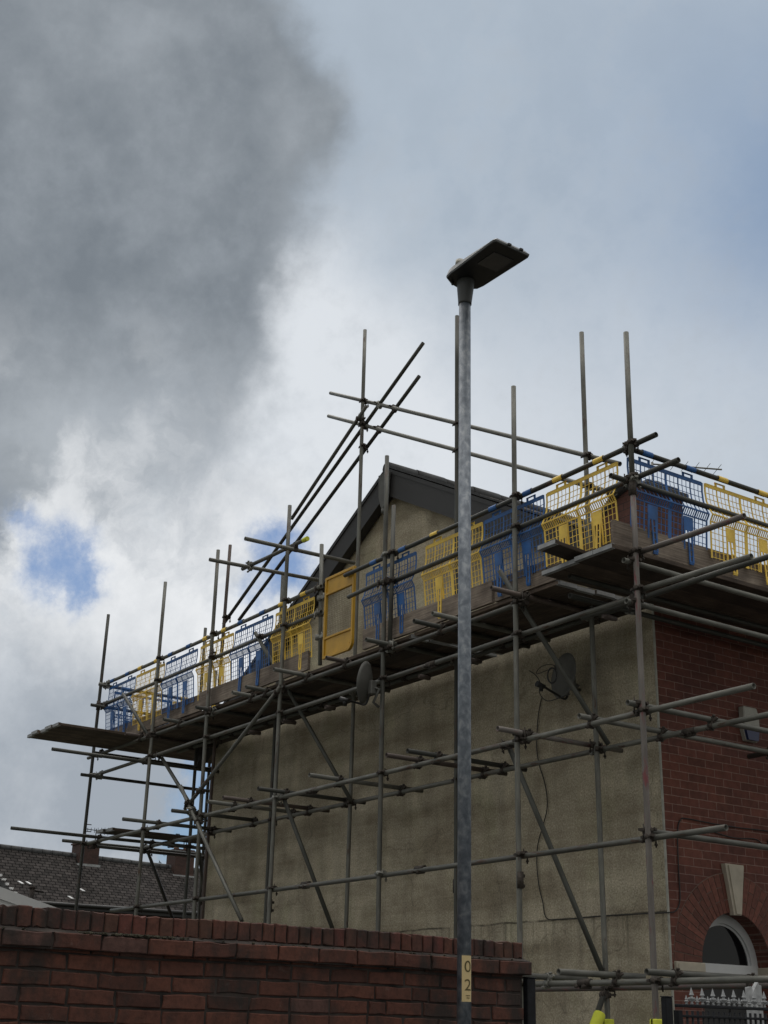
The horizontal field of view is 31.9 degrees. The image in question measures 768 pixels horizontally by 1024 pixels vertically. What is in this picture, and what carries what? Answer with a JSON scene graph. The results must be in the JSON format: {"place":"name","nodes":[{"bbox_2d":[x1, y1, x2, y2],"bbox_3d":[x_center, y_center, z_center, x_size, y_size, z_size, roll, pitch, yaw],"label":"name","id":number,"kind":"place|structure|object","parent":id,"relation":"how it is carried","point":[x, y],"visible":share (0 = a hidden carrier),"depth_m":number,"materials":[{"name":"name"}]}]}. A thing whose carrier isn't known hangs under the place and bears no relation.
{"place":"outdoors","nodes":[
{"label":"outdoors","id":0,"kind":"place"},
{"bbox_2d":[0,0,767,867],"label":"sky","id":1,"kind":"structure","parent":0,"point":[207,207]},
{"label":"yard paving","id":2,"kind":"structure","parent":0,"visible":0},
{"bbox_2d":[0,874,17,892],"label":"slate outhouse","id":3,"kind":"structure","parent":2,"relation":"on","point":[2,884],"depth_m":15.11,"materials":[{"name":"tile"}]},
{"bbox_2d":[0,887,55,907],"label":"lean to","id":4,"kind":"object","parent":2,"relation":"on","point":[8,897],"depth_m":14.53,"materials":[{"name":"white plastic"}]},
{"bbox_2d":[29,886,43,898],"bbox_3d":[-4.615,6.472,17.130,0.206,3.286,0.086,15,-25,-32],"label":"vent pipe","id":5,"kind":"object","parent":2,"relation":"on","point":[32,890],"visible":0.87,"depth_m":17.65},
{"bbox_2d":[10,315,767,1023],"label":"scaffolding","id":6,"kind":"object","parent":2,"relation":"on","point":[626,535],"visible":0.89,"depth_m":13.57,"materials":[{"name":"metal"}]},
{"bbox_2d":[27,734,211,762],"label":"scaffold board","id":7,"kind":"object","parent":6,"relation":"on","point":[104,746],"visible":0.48,"depth_m":19.70,"materials":[{"name":"brown wood"}]},
{"bbox_2d":[104,671,135,731],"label":"brick guard","id":8,"kind":"object","parent":6,"relation":"attached to","point":[125,711],"visible":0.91,"depth_m":19.68,"materials":[{"name":"blue plastic"}]},
{"bbox_2d":[45,725,194,751],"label":"scaffold board","id":9,"kind":"object","parent":6,"relation":"on","point":[49,728],"visible":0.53,"depth_m":19.03,"materials":[{"name":"brown wood"}]},
{"bbox_2d":[31,730,211,760],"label":"scaffold board","id":10,"kind":"object","parent":6,"relation":"on","point":[36,733],"visible":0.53,"depth_m":19.48,"materials":[{"name":"brown wood"}]},
{"bbox_2d":[40,728,211,756],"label":"scaffold board","id":11,"kind":"object","parent":6,"relation":"on","point":[102,739],"visible":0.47,"depth_m":19.27,"materials":[{"name":"brown wood"}]},
{"bbox_2d":[52,722,202,748],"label":"scaffold board","id":12,"kind":"object","parent":6,"relation":"on","point":[79,728],"visible":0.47,"depth_m":18.75,"materials":[{"name":"brown wood"}]},
{"bbox_2d":[111,687,169,724],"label":"brick guard","id":13,"kind":"object","parent":6,"relation":"attached to","point":[158,700],"visible":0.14,"depth_m":20.29,"materials":[{"name":"blue plastic"}]},
{"bbox_2d":[131,659,164,730],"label":"brick guard","id":14,"kind":"object","parent":6,"relation":"attached to","point":[139,707],"visible":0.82,"depth_m":18.98,"materials":[{"name":"yellow plastic"}]},
{"bbox_2d":[96,829,204,844],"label":"scaffold board","id":15,"kind":"object","parent":6,"relation":"on","point":[101,831],"visible":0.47,"depth_m":19.24,"materials":[{"name":"brown wood"}]},
{"bbox_2d":[106,827,202,841],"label":"scaffold board","id":16,"kind":"object","parent":6,"relation":"on","point":[151,834],"visible":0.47,"depth_m":19.07,"materials":[{"name":"brown wood"}]},
{"bbox_2d":[160,643,197,717],"bbox_3d":[-2.790,2.300,18.187,0.073,0.944,0.950,15,-25,-32],"label":"brick guard","id":17,"kind":"object","parent":6,"relation":"attached to","point":[169,684],"visible":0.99,"depth_m":18.17,"materials":[{"name":"blue plastic"}]},
{"bbox_2d":[143,696,260,736],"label":"scaffold board","id":18,"kind":"object","parent":6,"relation":"on","point":[201,713],"visible":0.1,"depth_m":17.60,"materials":[{"name":"brown wood"}]},
{"bbox_2d":[195,627,233,696],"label":"brick guard","id":19,"kind":"object","parent":6,"relation":"attached to","point":[221,671],"visible":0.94,"depth_m":17.39,"materials":[{"name":"yellow plastic"}]},
{"bbox_2d":[159,700,277,738],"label":"scaffold board","id":20,"kind":"object","parent":6,"relation":"on","point":[252,707],"visible":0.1,"depth_m":17.81,"materials":[{"name":"brown wood"}]},
{"bbox_2d":[174,703,293,740],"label":"scaffold board","id":21,"kind":"object","parent":6,"relation":"on","point":[228,723],"visible":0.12,"depth_m":17.96,"materials":[{"name":"brown wood"}]},
{"bbox_2d":[189,705,305,742],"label":"scaffold board","id":22,"kind":"object","parent":6,"relation":"on","point":[246,722],"visible":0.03,"depth_m":18.04,"materials":[{"name":"brown wood"}]},
{"bbox_2d":[229,609,272,691],"bbox_3d":[-1.662,1.733,16.660,0.073,0.944,0.960,16,-25,-32],"label":"brick guard","id":23,"kind":"object","parent":6,"relation":"attached to","point":[240,663],"visible":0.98,"depth_m":16.68,"materials":[{"name":"blue plastic"}]},
{"bbox_2d":[210,709,324,744],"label":"scaffold board","id":24,"kind":"object","parent":6,"relation":"on","point":[313,712],"visible":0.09,"depth_m":18.21,"materials":[{"name":"brown wood"}]},
{"bbox_2d":[270,590,314,669],"bbox_3d":[-1.094,1.456,15.902,0.073,0.944,0.891,15,-25,-32],"label":"brick guard","id":25,"kind":"object","parent":6,"relation":"attached to","point":[301,639],"visible":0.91,"depth_m":15.86,"materials":[{"name":"yellow plastic"}]},
{"bbox_2d":[315,566,356,659],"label":"safety gate","id":26,"kind":"structure","parent":6,"relation":"attached to","point":[338,643],"depth_m":15.18,"materials":[{"name":"yellow metal"}]},
{"bbox_2d":[254,634,428,696],"bbox_3d":[-0.578,1.784,15.263,0.227,0.043,3.346,15,-25,-32],"label":"scaffold board","id":27,"kind":"object","parent":6,"relation":"on","point":[410,637],"visible":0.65,"depth_m":15.05,"materials":[{"name":"brown wood"}]},
{"bbox_2d":[339,661,380,707],"bbox_3d":[-0.237,1.764,13.833,0.451,0.503,0.253,15,-25,-32],"label":"satellite dish","id":28,"kind":"object","parent":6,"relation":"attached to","point":[366,684],"visible":1,"depth_m":13.82,"materials":[{"name":"metal"}]},
{"bbox_2d":[275,640,446,699],"bbox_3d":[-0.379,1.831,15.373,0.227,0.043,3.346,15,-25,-32],"label":"scaffold board","id":29,"kind":"object","parent":6,"relation":"on","point":[353,672],"visible":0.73,"depth_m":15.19,"materials":[{"name":"brown wood"}]},
{"bbox_2d":[288,644,457,702],"bbox_3d":[-0.189,1.881,15.497,0.227,0.043,3.346,15,-25,-32],"label":"scaffold board","id":30,"kind":"object","parent":6,"relation":"on","point":[398,665],"visible":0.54,"depth_m":15.06,"materials":[{"name":"brown wood"}]},
{"bbox_2d":[361,545,416,639],"bbox_3d":[0.048,0.892,14.372,0.073,0.944,0.950,13,-24,-32],"label":"brick guard","id":31,"kind":"object","parent":6,"relation":"attached to","point":[401,599],"visible":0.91,"depth_m":14.35,"materials":[{"name":"blue plastic"}]},
{"bbox_2d":[303,651,479,704],"bbox_3d":[-0.019,1.943,15.647,0.227,0.043,3.346,15,-25,-32],"label":"scaffold board","id":32,"kind":"object","parent":6,"relation":"on","point":[419,664],"visible":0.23,"depth_m":15.33,"materials":[{"name":"brown wood"}]},
{"bbox_2d":[330,651,496,706],"bbox_3d":[0.173,1.995,15.765,0.227,0.043,3.346,15,-25,-32],"label":"scaffold board","id":33,"kind":"object","parent":6,"relation":"on","point":[440,671],"visible":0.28,"depth_m":15.36,"materials":[{"name":"brown wood"}]},
{"bbox_2d":[421,522,482,618],"bbox_3d":[0.679,0.574,13.521,0.074,0.944,0.950,13,-24,-32],"label":"brick guard","id":34,"kind":"object","parent":6,"relation":"attached to","point":[439,583],"visible":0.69,"depth_m":13.61,"materials":[{"name":"yellow plastic"}]},
{"bbox_2d":[414,580,576,639],"bbox_3d":[1.036,0.975,13.082,0.227,0.043,2.226,15,-25,-32],"label":"scaffold board","id":35,"kind":"object","parent":6,"relation":"on","point":[553,589],"visible":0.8,"depth_m":12.71,"materials":[{"name":"brown wood"}]},
{"bbox_2d":[479,488,545,596],"bbox_3d":[1.214,0.306,12.785,0.073,0.944,0.900,14,-25,-32],"label":"brick guard","id":36,"kind":"object","parent":6,"relation":"attached to","point":[526,550],"visible":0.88,"depth_m":12.77,"materials":[{"name":"blue plastic"}]},
{"bbox_2d":[431,586,594,644],"bbox_3d":[1.220,1.033,13.211,0.227,0.043,2.226,15,-25,-32],"label":"scaffold board","id":37,"kind":"object","parent":6,"relation":"on","point":[505,619],"visible":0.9,"depth_m":13.03,"materials":[{"name":"brown wood"}]},
{"bbox_2d":[451,590,614,645],"bbox_3d":[1.423,1.076,13.317,0.227,0.043,2.226,15,-25,-32],"label":"scaffold board","id":38,"kind":"object","parent":6,"relation":"on","point":[556,612],"visible":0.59,"depth_m":13.08,"materials":[{"name":"brown wood"}]},
{"bbox_2d":[471,595,623,650],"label":"scaffold board","id":39,"kind":"object","parent":6,"relation":"on","point":[617,597],"visible":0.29,"depth_m":13.33,"materials":[{"name":"brown wood"}]},
{"bbox_2d":[537,539,587,560],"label":"scaffold board","id":40,"kind":"object","parent":6,"relation":"on","point":[559,549],"visible":0.48,"depth_m":11.64,"materials":[{"name":"wood"}]},
{"bbox_2d":[493,602,649,654],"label":"scaffold board","id":41,"kind":"object","parent":6,"relation":"on","point":[564,632],"visible":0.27,"depth_m":13.57,"materials":[{"name":"brown wood"}]},
{"bbox_2d":[541,455,617,566],"bbox_3d":[1.748,0.031,12.042,0.073,0.944,0.950,16,-26,-31],"label":"brick guard","id":42,"kind":"object","parent":6,"relation":"attached to","point":[596,521],"visible":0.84,"depth_m":12.02,"materials":[{"name":"yellow plastic"}]},
{"bbox_2d":[589,1010,604,1023],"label":"foam sleeve","id":43,"kind":"object","parent":6,"relation":"attached to","point":[598,1016],"visible":1,"depth_m":11.24,"materials":[{"name":"yellow plastic"}]},
{"bbox_2d":[603,1019,613,1023],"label":"foam sleeve","id":44,"kind":"object","parent":6,"relation":"attached to","point":[608,1021],"visible":0.77,"depth_m":11.40,"materials":[{"name":"yellow plastic"}]},
{"bbox_2d":[542,565,767,633],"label":"scaffold board","id":45,"kind":"object","parent":6,"relation":"on","point":[555,572],"visible":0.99,"depth_m":12.45,"materials":[{"name":"brown wood"}]},
{"bbox_2d":[650,1019,661,1023],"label":"foam sleeve","id":46,"kind":"object","parent":6,"relation":"attached to","point":[655,1021],"visible":0.88,"depth_m":9.90,"materials":[{"name":"yellow plastic"}]},
{"bbox_2d":[559,559,767,623],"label":"scaffold board","id":47,"kind":"object","parent":6,"relation":"on","point":[628,581],"visible":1,"depth_m":12.35,"materials":[{"name":"brown wood"}]},
{"bbox_2d":[627,449,709,564],"bbox_3d":[2.506,-0.034,11.793,0.945,0.944,0.073,15,-25,-32],"label":"brick guard","id":48,"kind":"object","parent":6,"relation":"attached to","point":[686,522],"visible":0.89,"depth_m":11.81,"materials":[{"name":"blue plastic"}]},
{"bbox_2d":[574,550,767,613],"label":"scaffold board","id":49,"kind":"object","parent":6,"relation":"on","point":[589,558],"visible":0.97,"depth_m":12.00,"materials":[{"name":"brown wood"}]},
{"bbox_2d":[593,543,767,597],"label":"scaffold board","id":50,"kind":"object","parent":6,"relation":"on","point":[612,551],"visible":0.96,"depth_m":11.63,"materials":[{"name":"brown wood"}]},
{"bbox_2d":[704,475,767,584],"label":"brick guard","id":51,"kind":"object","parent":6,"relation":"attached to","point":[730,539],"visible":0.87,"depth_m":12.27,"materials":[{"name":"yellow plastic"}]},
{"bbox_2d":[197,462,767,1023],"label":"house","id":52,"kind":"structure","parent":2,"relation":"on","point":[717,922],"depth_m":13.69,"materials":[{"name":"beige concrete"}]},
{"bbox_2d":[535,653,580,699],"bbox_3d":[1.746,1.601,13.188,0.343,0.478,0.666,-9,-24,25],"label":"satellite dish","id":53,"kind":"object","parent":52,"relation":"attached to","point":[560,687],"visible":0.7,"depth_m":13.25,"materials":[{"name":"metal"}]},
{"bbox_2d":[529,664,569,700],"bbox_3d":[1.561,1.647,13.024,0.109,0.370,0.590,15,-25,-32],"label":"coiled cable","id":54,"kind":"object","parent":53,"relation":"hanging from","point":[549,669],"visible":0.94,"depth_m":12.95,"materials":[{"name":"black plastic"}]},
{"bbox_2d":[536,698,767,919],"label":"aerial cable","id":55,"kind":"object","parent":52,"relation":"attached to","point":[677,850],"visible":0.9,"depth_m":12.62,"materials":[{"name":"black plastic"}]},
{"bbox_2d":[651,460,721,479],"bbox_3d":[3.246,-0.259,14.395,0.819,0.518,0.237,5,-21,-8],"label":"television aerial","id":56,"kind":"object","parent":52,"relation":"attached to","point":[705,468],"visible":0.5,"depth_m":14.49,"materials":[{"name":"metal"}]},
{"bbox_2d":[703,989,746,1023],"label":"front door","id":57,"kind":"structure","parent":52,"relation":"in","point":[728,992],"depth_m":12.08,"materials":[{"name":"black plastic"}]},
{"bbox_2d":[715,832,761,843],"bbox_3d":[3.312,3.061,12.559,0.866,0.121,0.011,15,-25,-32],"label":"lamp cable","id":58,"kind":"object","parent":52,"relation":"attached to","point":[738,838],"visible":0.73,"depth_m":12.55,"materials":[{"name":"black plastic"}]},
{"bbox_2d":[738,706,759,742],"bbox_3d":[3.554,2.066,13.070,0.220,0.330,0.070,15,-25,-32],"label":"alarm box","id":59,"kind":"object","parent":52,"relation":"attached to","point":[750,736],"visible":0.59,"depth_m":13.03,"materials":[{"name":"white plastic"}]},
{"bbox_2d":[745,982,763,1023],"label":"broken post","id":60,"kind":"object","parent":2,"relation":"on","point":[756,988],"visible":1,"depth_m":8.99,"materials":[{"name":"white paint"}]},
{"label":"ground","id":61,"kind":"structure","parent":0,"visible":0},
{"bbox_2d":[0,843,199,918],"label":"terraced houses","id":62,"kind":"structure","parent":61,"relation":"on","point":[107,884],"depth_m":56.99,"materials":[{"name":"grey tile"}]},
{"bbox_2d":[0,904,531,1023],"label":"garden wall","id":63,"kind":"structure","parent":61,"relation":"on","point":[62,966],"depth_m":6.51,"materials":[{"name":"red brick"}]},
{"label":"pavement","id":64,"kind":"structure","parent":0,"visible":0},
{"bbox_2d":[446,238,528,1023],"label":"street lamp","id":65,"kind":"object","parent":64,"relation":"on","point":[490,261],"visible":1,"depth_m":7.53,"materials":[{"name":"grey metal"}]},
{"bbox_2d":[523,977,535,1023],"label":"gate post","id":66,"kind":"object","parent":64,"relation":"on","point":[529,1001],"visible":1,"depth_m":7.46,"materials":[{"name":"black metal"}]},
{"bbox_2d":[660,996,672,1023],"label":"gate post","id":67,"kind":"object","parent":64,"relation":"on","point":[667,1009],"visible":1,"depth_m":8.02,"materials":[{"name":"black metal"}]},
{"bbox_2d":[673,988,767,1023],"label":"railing","id":68,"kind":"object","parent":64,"relation":"on","point":[678,1016],"visible":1,"depth_m":8.28,"materials":[{"name":"metal"}]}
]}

